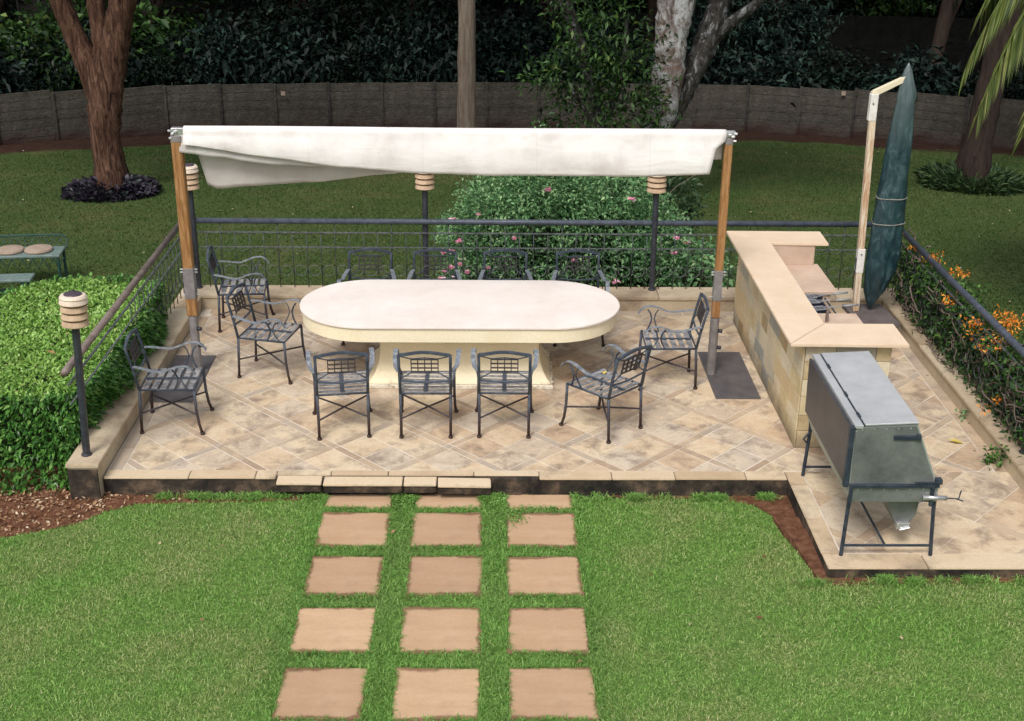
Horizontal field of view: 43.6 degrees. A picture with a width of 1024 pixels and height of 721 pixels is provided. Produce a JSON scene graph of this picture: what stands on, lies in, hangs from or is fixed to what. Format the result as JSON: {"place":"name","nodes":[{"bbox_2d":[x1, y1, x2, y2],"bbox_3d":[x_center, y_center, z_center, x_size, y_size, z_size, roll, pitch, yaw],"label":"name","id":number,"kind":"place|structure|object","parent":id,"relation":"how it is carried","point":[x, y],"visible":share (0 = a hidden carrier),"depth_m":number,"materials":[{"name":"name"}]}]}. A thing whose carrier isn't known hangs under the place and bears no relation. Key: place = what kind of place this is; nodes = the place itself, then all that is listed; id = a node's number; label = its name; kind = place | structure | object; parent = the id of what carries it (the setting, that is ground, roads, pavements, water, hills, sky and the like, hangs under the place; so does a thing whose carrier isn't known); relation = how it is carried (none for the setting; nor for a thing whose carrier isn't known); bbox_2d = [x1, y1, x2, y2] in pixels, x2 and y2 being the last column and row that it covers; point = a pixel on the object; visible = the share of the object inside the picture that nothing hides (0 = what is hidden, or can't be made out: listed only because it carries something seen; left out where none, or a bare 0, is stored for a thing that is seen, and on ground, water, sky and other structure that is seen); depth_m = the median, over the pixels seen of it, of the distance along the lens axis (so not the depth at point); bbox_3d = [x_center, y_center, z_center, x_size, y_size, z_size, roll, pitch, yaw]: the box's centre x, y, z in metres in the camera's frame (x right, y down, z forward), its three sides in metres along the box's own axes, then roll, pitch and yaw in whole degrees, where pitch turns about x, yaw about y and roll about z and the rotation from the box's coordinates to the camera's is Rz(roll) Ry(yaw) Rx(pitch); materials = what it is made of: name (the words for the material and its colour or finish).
{"place":"outdoors","nodes":[
{"label":"outdoors","id":0,"kind":"place"},
{"bbox_2d":[0,467,1020,585],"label":"soil","id":1,"kind":"structure","parent":0,"point":[788,524],"depth_m":10.76,"materials":[{"name":"brown soil"}]},
{"bbox_2d":[0,466,230,535],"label":"leaf litter","id":2,"kind":"object","parent":1,"relation":"on","point":[65,491],"visible":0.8,"depth_m":10.80,"materials":[{"name":"brown plant"}]},
{"bbox_2d":[114,488,760,496],"bbox_3d":[-0.565,1.148,11.049,5.718,0.100,0.051,0,23,-1],"label":"terrace footing","id":3,"kind":"object","parent":1,"relation":"on","point":[176,491],"visible":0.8,"depth_m":11.04,"materials":[{"name":"stone"}]},
{"bbox_2d":[323,477,402,492],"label":"coping stone","id":4,"kind":"object","parent":3,"relation":"on","point":[362,484],"visible":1,"depth_m":10.92,"materials":[{"name":"stone"}]},
{"bbox_2d":[438,478,490,494],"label":"coping stone","id":5,"kind":"object","parent":3,"relation":"on","point":[474,486],"visible":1,"depth_m":10.92,"materials":[{"name":"stone"}]},
{"bbox_2d":[146,489,1023,589],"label":"edge weeds","id":6,"kind":"object","parent":1,"relation":"on","point":[886,579],"visible":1,"depth_m":10.93,"materials":[{"name":"green plant"}]},
{"bbox_2d":[0,8,1023,720],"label":"ground","id":7,"kind":"structure","parent":0,"point":[40,148],"depth_m":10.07,"materials":[{"name":"green plant"}]},
{"bbox_2d":[0,38,47,93],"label":"broadleaf shrub","id":8,"kind":"object","parent":7,"relation":"on","point":[9,69],"visible":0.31,"depth_m":29.22,"materials":[{"name":"green plant"}]},
{"bbox_2d":[0,234,67,279],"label":"garden bench","id":9,"kind":"object","parent":7,"relation":"on","point":[21,252],"visible":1,"depth_m":16.65,"materials":[{"name":"teal metal"}]},
{"bbox_2d":[0,33,81,91],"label":"dense shrub","id":10,"kind":"object","parent":7,"relation":"on","point":[47,64],"visible":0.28,"depth_m":29.82,"materials":[{"name":"green plant"}]},
{"bbox_2d":[0,0,86,91],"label":"green shrub","id":11,"kind":"object","parent":7,"relation":"on","point":[37,31],"visible":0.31,"depth_m":30.20,"materials":[{"name":"green plant"}]},
{"bbox_2d":[0,272,169,494],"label":"clipped hedge","id":12,"kind":"object","parent":7,"relation":"on","point":[39,422],"visible":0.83,"depth_m":11.80,"materials":[{"name":"green plant"}]},
{"bbox_2d":[49,0,136,192],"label":"forked tree","id":13,"kind":"object","parent":7,"relation":"on","point":[100,64],"visible":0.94,"depth_m":22.38,"materials":[{"name":"brown plant"}]},
{"bbox_2d":[32,16,155,91],"bbox_3d":[-10.057,-6.713,31.195,3.353,3.375,3.001,-7,24,-18],"label":"broadleaf shrub","id":14,"kind":"object","parent":7,"relation":"on","point":[137,60],"visible":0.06,"depth_m":30.62,"materials":[{"name":"green plant"}]},
{"bbox_2d":[0,0,193,90],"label":"green shrub","id":15,"kind":"object","parent":7,"relation":"on","point":[143,7],"visible":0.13,"depth_m":31.52,"materials":[{"name":"green plant"}]},
{"bbox_2d":[59,173,163,202],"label":"purple ground plants","id":16,"kind":"object","parent":7,"relation":"on","point":[132,187],"visible":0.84,"depth_m":22.64,"materials":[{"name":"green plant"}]},
{"bbox_2d":[78,21,183,87],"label":"dense shrub","id":17,"kind":"object","parent":7,"relation":"on","point":[132,48],"visible":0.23,"depth_m":31.09,"materials":[{"name":"green plant"}]},
{"bbox_2d":[65,296,201,499],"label":"stone kerb","id":18,"kind":"structure","parent":7,"relation":"on","point":[86,475],"depth_m":11.54,"materials":[{"name":"stone"}]},
{"bbox_2d":[58,291,91,456],"bbox_3d":[-3.607,0.127,10.685,0.236,1.462,0.234,9,22,17],"label":"lamp post","id":19,"kind":"object","parent":18,"relation":"on","point":[73,311],"visible":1,"depth_m":10.52,"materials":[{"name":"grey metal"}]},
{"bbox_2d":[60,222,184,404],"bbox_3d":[-3.728,-0.385,12.720,0.064,0.843,4.370,0,23,-1],"label":"metal railing","id":20,"kind":"object","parent":18,"relation":"on","point":[68,367],"visible":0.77,"depth_m":12.71,"materials":[{"name":"grey metal"}]},
{"bbox_2d":[145,27,221,85],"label":"dense shrub","id":21,"kind":"object","parent":7,"relation":"on","point":[170,72],"visible":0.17,"depth_m":31.40,"materials":[{"name":"green plant"}]},
{"bbox_2d":[160,6,282,85],"bbox_3d":[-7.201,-7.155,32.350,3.337,3.599,2.987,-7,24,-18],"label":"broadleaf shrub","id":22,"kind":"object","parent":7,"relation":"on","point":[218,64],"visible":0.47,"depth_m":31.71,"materials":[{"name":"green plant"}]},
{"bbox_2d":[215,14,319,84],"bbox_3d":[-6.205,-7.188,32.680,3.210,3.282,2.874,11,25,23],"label":"broadleaf shrub","id":23,"kind":"object","parent":7,"relation":"on","point":[278,77],"visible":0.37,"depth_m":31.94,"materials":[{"name":"green plant"}]},
{"bbox_2d":[231,0,332,71],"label":"dense shrub","id":24,"kind":"object","parent":7,"relation":"on","point":[260,11],"visible":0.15,"depth_m":33.28,"materials":[{"name":"green plant"}]},
{"bbox_2d":[244,8,357,83],"bbox_3d":[-5.216,-7.280,32.771,3.337,3.450,2.987,10,24,20],"label":"broadleaf shrub","id":25,"kind":"object","parent":7,"relation":"on","point":[321,73],"visible":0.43,"depth_m":32.11,"materials":[{"name":"green plant"}]},
{"bbox_2d":[271,667,366,720],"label":"stepping stone","id":26,"kind":"object","parent":7,"relation":"on","point":[322,692],"visible":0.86,"depth_m":8.50,"materials":[{"name":"beige stone"}]},
{"bbox_2d":[255,0,398,78],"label":"dense shrub","id":27,"kind":"object","parent":7,"relation":"on","point":[327,9],"visible":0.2,"depth_m":33.30,"materials":[{"name":"green plant"}]},
{"bbox_2d":[289,607,375,654],"bbox_3d":[-1.280,1.958,9.196,0.575,0.066,0.562,0,23,-1],"label":"stepping stone","id":28,"kind":"object","parent":7,"relation":"on","point":[329,630],"visible":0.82,"depth_m":9.18,"materials":[{"name":"beige stone"}]},
{"bbox_2d":[301,556,383,597],"bbox_3d":[-1.288,1.682,9.852,0.589,0.066,0.570,0,23,-1],"label":"stepping stone","id":29,"kind":"object","parent":7,"relation":"on","point":[345,575],"visible":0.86,"depth_m":9.83,"materials":[{"name":"beige stone"}]},
{"bbox_2d":[307,38,384,82],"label":"dense shrub","id":30,"kind":"object","parent":7,"relation":"on","point":[349,75],"visible":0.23,"depth_m":32.07,"materials":[{"name":"green plant"}]},
{"bbox_2d":[315,512,390,547],"bbox_3d":[-1.298,1.407,10.503,0.590,0.066,0.557,0,23,-1],"label":"stepping stone","id":31,"kind":"object","parent":7,"relation":"on","point":[353,528],"visible":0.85,"depth_m":10.48,"materials":[{"name":"beige stone"}]},
{"bbox_2d":[319,0,418,81],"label":"dense shrub","id":32,"kind":"object","parent":7,"relation":"on","point":[389,11],"visible":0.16,"depth_m":33.35,"materials":[{"name":"green plant"}]},
{"bbox_2d":[337,15,429,82],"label":"broadleaf shrub","id":33,"kind":"object","parent":7,"relation":"on","point":[370,47],"visible":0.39,"depth_m":32.40,"materials":[{"name":"green plant"}]},
{"bbox_2d":[369,0,481,59],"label":"dense shrub","id":34,"kind":"object","parent":7,"relation":"on","point":[432,8],"visible":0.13,"depth_m":33.80,"materials":[{"name":"green plant"}]},
{"bbox_2d":[371,3,481,82],"bbox_3d":[-2.189,-7.374,32.926,2.890,3.612,2.587,7,24,15],"label":"broadleaf shrub","id":35,"kind":"object","parent":7,"relation":"on","point":[446,54],"visible":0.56,"depth_m":32.34,"materials":[{"name":"green plant"}]},
{"bbox_2d":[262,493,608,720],"bbox_3d":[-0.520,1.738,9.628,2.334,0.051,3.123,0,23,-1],"label":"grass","id":36,"kind":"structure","parent":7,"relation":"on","point":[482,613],"depth_m":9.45,"materials":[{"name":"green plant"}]},
{"bbox_2d":[391,667,479,720],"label":"stepping stone","id":37,"kind":"object","parent":7,"relation":"on","point":[440,693],"visible":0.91,"depth_m":8.52,"materials":[{"name":"beige stone"}]},
{"bbox_2d":[240,495,639,720],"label":"path grass","id":38,"kind":"structure","parent":7,"relation":"on","point":[359,600],"depth_m":9.45,"materials":[{"name":"green plant"}]},
{"bbox_2d":[399,607,481,654],"bbox_3d":[-0.514,1.960,9.211,0.593,0.066,0.582,0,23,-1],"label":"stepping stone","id":39,"kind":"object","parent":7,"relation":"on","point":[449,629],"visible":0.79,"depth_m":9.19,"materials":[{"name":"beige stone"}]},
{"bbox_2d":[404,556,482,597],"bbox_3d":[-0.517,1.683,9.868,0.593,0.066,0.582,0,23,-1],"label":"stepping stone","id":40,"kind":"object","parent":7,"relation":"on","point":[458,575],"visible":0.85,"depth_m":9.85,"materials":[{"name":"beige stone"}]},
{"bbox_2d":[410,512,482,548],"bbox_3d":[-0.534,1.412,10.512,0.595,0.066,0.561,0,23,-1],"label":"stepping stone","id":41,"kind":"object","parent":7,"relation":"on","point":[445,529],"visible":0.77,"depth_m":10.49,"materials":[{"name":"beige stone"}]},
{"bbox_2d":[457,0,475,127],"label":"straight tree","id":42,"kind":"object","parent":7,"relation":"on","point":[466,99],"visible":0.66,"depth_m":29.11,"materials":[{"name":"brown plant"}]},
{"bbox_2d":[455,9,543,82],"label":"broadleaf shrub","id":43,"kind":"object","parent":7,"relation":"on","point":[501,36],"visible":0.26,"depth_m":32.85,"materials":[{"name":"green plant"}]},
{"bbox_2d":[0,81,1023,149],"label":"precast wall","id":44,"kind":"structure","parent":7,"relation":"on","point":[48,115],"depth_m":31.05,"materials":[{"name":"concrete"}]},
{"bbox_2d":[16,0,1023,78],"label":"wall","id":45,"kind":"structure","parent":7,"relation":"on","point":[873,36],"depth_m":37.64,"materials":[{"name":"concrete"}]},
{"bbox_2d":[484,14,581,82],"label":"broadleaf shrub","id":46,"kind":"object","parent":7,"relation":"on","point":[516,64],"visible":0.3,"depth_m":32.71,"materials":[{"name":"green plant"}]},
{"bbox_2d":[178,285,899,311],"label":"stone kerb","id":47,"kind":"structure","parent":7,"relation":"on","point":[665,298],"depth_m":14.79,"materials":[{"name":"stone"}]},
{"bbox_2d":[185,163,202,288],"bbox_3d":[-3.636,-1.524,14.607,0.236,1.462,0.234,4,23,9],"label":"lamp post","id":48,"kind":"object","parent":47,"relation":"on","point":[192,170],"visible":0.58,"depth_m":14.50,"materials":[{"name":"metal"}]},
{"bbox_2d":[196,218,871,289],"bbox_3d":[0.329,-1.224,14.823,8.120,0.843,0.064,0,23,-1],"label":"metal railing","id":49,"kind":"object","parent":47,"relation":"on","point":[619,223],"visible":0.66,"depth_m":14.70,"materials":[{"name":"grey metal"}]},
{"bbox_2d":[647,176,666,290],"bbox_3d":[1.637,-1.502,14.695,0.236,1.462,0.234,10,25,22],"label":"lamp post","id":50,"kind":"object","parent":47,"relation":"on","point":[656,185],"visible":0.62,"depth_m":14.60,"materials":[{"name":"metal"}]},
{"bbox_2d":[505,495,572,509],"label":"stepping stone","id":51,"kind":"object","parent":7,"relation":"on","point":[558,501],"visible":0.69,"depth_m":10.94,"materials":[{"name":"beige stone"}]},
{"bbox_2d":[506,513,577,548],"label":"stepping stone","id":52,"kind":"object","parent":7,"relation":"on","point":[546,529],"visible":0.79,"depth_m":10.49,"materials":[{"name":"beige stone"}]},
{"bbox_2d":[505,556,584,597],"bbox_3d":[0.248,1.687,9.879,0.598,0.066,0.568,0,23,-1],"label":"stepping stone","id":53,"kind":"object","parent":7,"relation":"on","point":[559,575],"visible":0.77,"depth_m":9.86,"materials":[{"name":"beige stone"}]},
{"bbox_2d":[506,607,589,655],"bbox_3d":[0.251,1.966,9.218,0.587,0.066,0.580,0,23,-1],"label":"stepping stone","id":54,"kind":"object","parent":7,"relation":"on","point":[553,629],"visible":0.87,"depth_m":9.20,"materials":[{"name":"beige stone"}]},
{"bbox_2d":[488,0,611,76],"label":"dense shrub","id":55,"kind":"object","parent":7,"relation":"on","point":[525,7],"visible":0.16,"depth_m":34.13,"materials":[{"name":"green plant"}]},
{"bbox_2d":[508,667,599,720],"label":"stepping stone","id":56,"kind":"object","parent":7,"relation":"on","point":[550,692],"visible":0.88,"depth_m":8.53,"materials":[{"name":"beige stone"}]},
{"bbox_2d":[431,119,706,286],"bbox_3d":[0.715,-1.877,16.712,3.741,2.425,1.916,0,23,-1],"label":"rose bush","id":57,"kind":"object","parent":7,"relation":"on","point":[572,198],"visible":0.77,"depth_m":16.36,"materials":[{"name":"green plant"}]},
{"bbox_2d":[523,9,622,82],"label":"broadleaf shrub","id":58,"kind":"object","parent":7,"relation":"on","point":[566,49],"visible":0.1,"depth_m":32.67,"materials":[{"name":"green plant"}]},
{"bbox_2d":[498,0,685,188],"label":"leafy tree","id":59,"kind":"object","parent":7,"relation":"on","point":[588,72],"visible":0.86,"depth_m":20.80,"materials":[{"name":"green plant"}]},
{"bbox_2d":[598,175,714,240],"bbox_3d":[1.908,-2.268,18.208,1.864,2.080,1.551,0,23,-1],"label":"dark shrub","id":60,"kind":"object","parent":7,"relation":"on","point":[691,210],"visible":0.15,"depth_m":18.00,"materials":[{"name":"green plant"}]},
{"bbox_2d":[647,232,737,286],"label":"shrub","id":61,"kind":"object","parent":7,"relation":"on","point":[695,282],"visible":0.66,"depth_m":16.37,"materials":[{"name":"green plant"}]},
{"bbox_2d":[647,26,751,84],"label":"broadleaf shrub","id":62,"kind":"object","parent":7,"relation":"on","point":[713,69],"visible":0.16,"depth_m":32.85,"materials":[{"name":"green plant"}]},
{"bbox_2d":[645,0,766,128],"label":"mottled tree","id":63,"kind":"object","parent":7,"relation":"on","point":[716,26],"visible":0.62,"depth_m":21.34,"materials":[{"name":"grey plant"}]},
{"bbox_2d":[687,0,848,74],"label":"drooping shrub","id":64,"kind":"object","parent":7,"relation":"on","point":[760,32],"visible":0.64,"depth_m":34.80,"materials":[{"name":"green plant"}]},
{"bbox_2d":[727,41,846,107],"bbox_3d":[7.129,-6.910,32.951,3.614,2.635,3.236,-11,25,-25],"label":"broadleaf shrub","id":65,"kind":"object","parent":7,"relation":"on","point":[774,59],"visible":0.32,"depth_m":32.35,"materials":[{"name":"green plant"}]},
{"bbox_2d":[745,42,878,90],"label":"dense shrub","id":66,"kind":"object","parent":7,"relation":"on","point":[831,70],"visible":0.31,"depth_m":32.29,"materials":[{"name":"green plant"}]},
{"bbox_2d":[815,0,973,16],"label":"green shrub","id":67,"kind":"object","parent":7,"relation":"on","point":[887,7],"visible":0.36,"depth_m":39.45,"materials":[{"name":"green plant"}]},
{"bbox_2d":[854,38,974,98],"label":"broadleaf shrub","id":68,"kind":"object","parent":7,"relation":"on","point":[923,67],"visible":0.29,"depth_m":31.18,"materials":[{"name":"green plant"}]},
{"bbox_2d":[927,0,961,72],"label":"shade tree","id":69,"kind":"object","parent":7,"relation":"on","point":[946,16],"visible":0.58,"depth_m":33.76,"materials":[{"name":"brown plant"}]},
{"bbox_2d":[882,299,1023,491],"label":"stone kerb","id":70,"kind":"structure","parent":7,"relation":"on","point":[961,397],"depth_m":12.42,"materials":[{"name":"stone"}]},
{"bbox_2d":[887,229,1023,443],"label":"metal railing","id":71,"kind":"object","parent":70,"relation":"on","point":[1004,333],"visible":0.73,"depth_m":12.53,"materials":[{"name":"grey metal"}]},
{"bbox_2d":[886,226,1023,457],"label":"flowering vine","id":72,"kind":"object","parent":7,"relation":"on","point":[1004,383],"visible":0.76,"depth_m":12.61,"materials":[{"name":"green plant"}]},
{"bbox_2d":[913,160,1023,196],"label":"strappy plants","id":73,"kind":"object","parent":7,"relation":"on","point":[938,176],"visible":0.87,"depth_m":24.15,"materials":[{"name":"green plant"}]},
{"bbox_2d":[955,0,1023,182],"bbox_3d":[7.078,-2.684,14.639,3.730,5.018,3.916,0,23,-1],"label":"palm tree","id":74,"kind":"object","parent":7,"relation":"on","point":[1013,46],"visible":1,"depth_m":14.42,"materials":[{"name":"green plant"}]},
{"bbox_2d":[0,141,1023,324],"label":"back lawn grass","id":75,"kind":"structure","parent":0,"point":[464,179],"depth_m":21.46,"materials":[{"name":"green plant"}]},
{"bbox_2d":[109,309,1006,471],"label":"terrace border paving","id":76,"kind":"structure","parent":0,"point":[126,450],"depth_m":12.60,"materials":[{"name":"beige stone"}]},
{"bbox_2d":[104,470,1023,569],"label":"terrace edge paving","id":77,"kind":"structure","parent":0,"point":[824,540],"depth_m":10.97,"materials":[{"name":"stone"}]},
{"bbox_2d":[104,471,1023,577],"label":"terrace base","id":78,"kind":"object","parent":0,"point":[524,485],"visible":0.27,"depth_m":11.01,"materials":[{"name":"stone"}]},
{"bbox_2d":[108,309,1021,555],"bbox_3d":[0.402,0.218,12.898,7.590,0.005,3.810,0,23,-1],"label":"terrace paving","id":79,"kind":"structure","parent":0,"point":[702,395],"depth_m":12.02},
{"bbox_2d":[123,328,213,434],"bbox_3d":[-3.151,0.169,11.773,0.665,0.892,0.625,-1,23,-3],"label":"garden armchair","id":80,"kind":"object","parent":79,"relation":"on","point":[151,373],"visible":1,"depth_m":11.71,"materials":[{"name":"metal"}]},
{"bbox_2d":[149,355,215,401],"bbox_3d":[-3.301,0.174,12.881,0.415,0.012,1.160,0,23,-1],"label":"base plate","id":81,"kind":"object","parent":79,"relation":"on","point":[178,360],"visible":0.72,"depth_m":12.76,"materials":[{"name":"metal"}]},
{"bbox_2d":[167,130,202,372],"bbox_3d":[-3.178,-1.034,12.532,0.168,2.492,0.113,0,23,-1],"label":"canopy pole","id":82,"kind":"object","parent":81,"relation":"on","point":[189,272],"visible":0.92,"depth_m":12.46,"materials":[{"name":"orange wood"}]},
{"bbox_2d":[170,126,735,188],"bbox_3d":[-0.548,-1.907,12.210,5.330,0.636,0.233,0,23,-1],"label":"canopy awning","id":83,"kind":"object","parent":82,"relation":"attached to","point":[235,156],"visible":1,"depth_m":12.10,"materials":[{"name":"fabric"}]},
{"bbox_2d":[206,245,274,332],"bbox_3d":[-2.987,-0.815,14.116,0.665,0.892,0.625,-2,23,-7],"label":"garden armchair","id":84,"kind":"object","parent":79,"relation":"on","point":[212,261],"visible":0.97,"depth_m":14.05,"materials":[{"name":"metal"}]},
{"bbox_2d":[225,282,306,384],"bbox_3d":[-2.463,-0.300,12.906,0.665,0.892,0.625,5,23,10],"label":"garden armchair","id":85,"kind":"object","parent":79,"relation":"on","point":[271,329],"visible":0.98,"depth_m":12.86,"materials":[{"name":"metal"}]},
{"bbox_2d":[306,347,373,440],"bbox_3d":[-1.560,0.208,11.722,0.625,0.892,0.665,-3,23,-8],"label":"garden armchair","id":86,"kind":"object","parent":79,"relation":"on","point":[339,382],"visible":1,"depth_m":11.58,"materials":[{"name":"metal"}]},
{"bbox_2d":[393,348,460,438],"bbox_3d":[-0.784,0.204,11.754,0.625,0.892,0.665,0,23,-1],"label":"garden armchair","id":87,"kind":"object","parent":79,"relation":"on","point":[444,381],"visible":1,"depth_m":11.61,"materials":[{"name":"metal"}]},
{"bbox_2d":[300,279,619,389],"bbox_3d":[-0.523,-0.237,12.985,3.200,0.749,1.380,0,23,-1],"label":"dining table","id":88,"kind":"object","parent":79,"relation":"on","point":[466,316],"visible":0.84,"depth_m":12.69,"materials":[{"name":"stone"}]},
{"bbox_2d":[471,348,538,438],"bbox_3d":[-0.069,0.203,11.775,0.625,0.892,0.665,1,23,0],"label":"garden armchair","id":89,"kind":"object","parent":79,"relation":"on","point":[504,381],"visible":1,"depth_m":11.63,"materials":[{"name":"metal"}]},
{"bbox_2d":[559,344,652,443],"bbox_3d":[0.869,0.215,11.771,0.625,0.892,0.665,-21,31,-41],"label":"garden armchair","id":90,"kind":"object","parent":79,"relation":"on","point":[599,375],"visible":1,"depth_m":11.68,"materials":[{"name":"metal"}]},
{"bbox_2d":[633,292,708,390],"bbox_3d":[1.587,-0.212,12.805,0.665,0.892,0.625,0,23,-1],"label":"garden armchair","id":91,"kind":"object","parent":79,"relation":"on","point":[699,314],"visible":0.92,"depth_m":12.75,"materials":[{"name":"metal"}]},
{"bbox_2d":[698,352,760,398],"bbox_3d":[2.211,0.144,13.101,0.445,0.012,1.190,0,23,-1],"label":"base plate","id":92,"kind":"object","parent":79,"relation":"on","point":[731,378],"visible":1,"depth_m":12.99,"materials":[{"name":"metal"}]},
{"bbox_2d":[706,133,737,374],"bbox_3d":[2.057,-1.017,12.621,0.149,2.502,0.104,9,24,19],"label":"canopy pole","id":93,"kind":"object","parent":92,"relation":"on","point":[715,330],"visible":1,"depth_m":12.60,"materials":[{"name":"orange wood"}]},
{"bbox_2d":[726,231,909,446],"bbox_3d":[2.910,-0.301,12.836,1.040,1.052,3.348,0,23,-1],"label":"stone bar","id":94,"kind":"object","parent":79,"relation":"on","point":[786,330],"visible":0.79,"depth_m":12.37,"materials":[{"name":"stone"}]},
{"bbox_3d":[3.957,-0.393,14.198,0.380,0.186,0.480,0,23,-1],"label":"umbrella plinth","id":95,"kind":"object","parent":79,"relation":"on","visible":0},
{"bbox_2d":[842,303,899,327],"bbox_3d":[3.959,-0.496,14.134,0.440,0.050,0.640,-1,23,-5],"label":"umbrella base slab","id":96,"kind":"object","parent":95,"relation":"on","point":[877,313],"depth_m":14.10,"materials":[{"name":"grey stone"}]},
{"bbox_2d":[852,63,916,310],"bbox_3d":[3.975,-1.810,13.681,0.536,2.720,0.292,0,23,-1],"label":"cantilever umbrella","id":97,"kind":"object","parent":96,"relation":"on","point":[885,241],"visible":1,"depth_m":13.62,"materials":[{"name":"fabric"}]},
{"bbox_2d":[805,472,1023,553],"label":"grill corner paving","id":98,"kind":"structure","parent":0,"point":[979,538],"depth_m":10.46,"materials":[{"name":"beige stone"}]},
{"bbox_2d":[801,351,962,555],"bbox_3d":[2.944,0.722,10.287,0.917,1.143,1.425,0,23,-1],"label":"barbecue grill","id":99,"kind":"object","parent":98,"relation":"on","point":[863,421],"visible":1,"depth_m":9.71,"materials":[{"name":"metal"}]},
{"bbox_2d":[805,358,850,479],"bbox_3d":[2.511,0.465,10.186,0.033,0.485,1.340,0,23,-1],"label":"door","id":100,"kind":"structure","parent":99,"relation":"in","point":[827,417],"depth_m":10.15,"materials":[{"name":"grey metal"}]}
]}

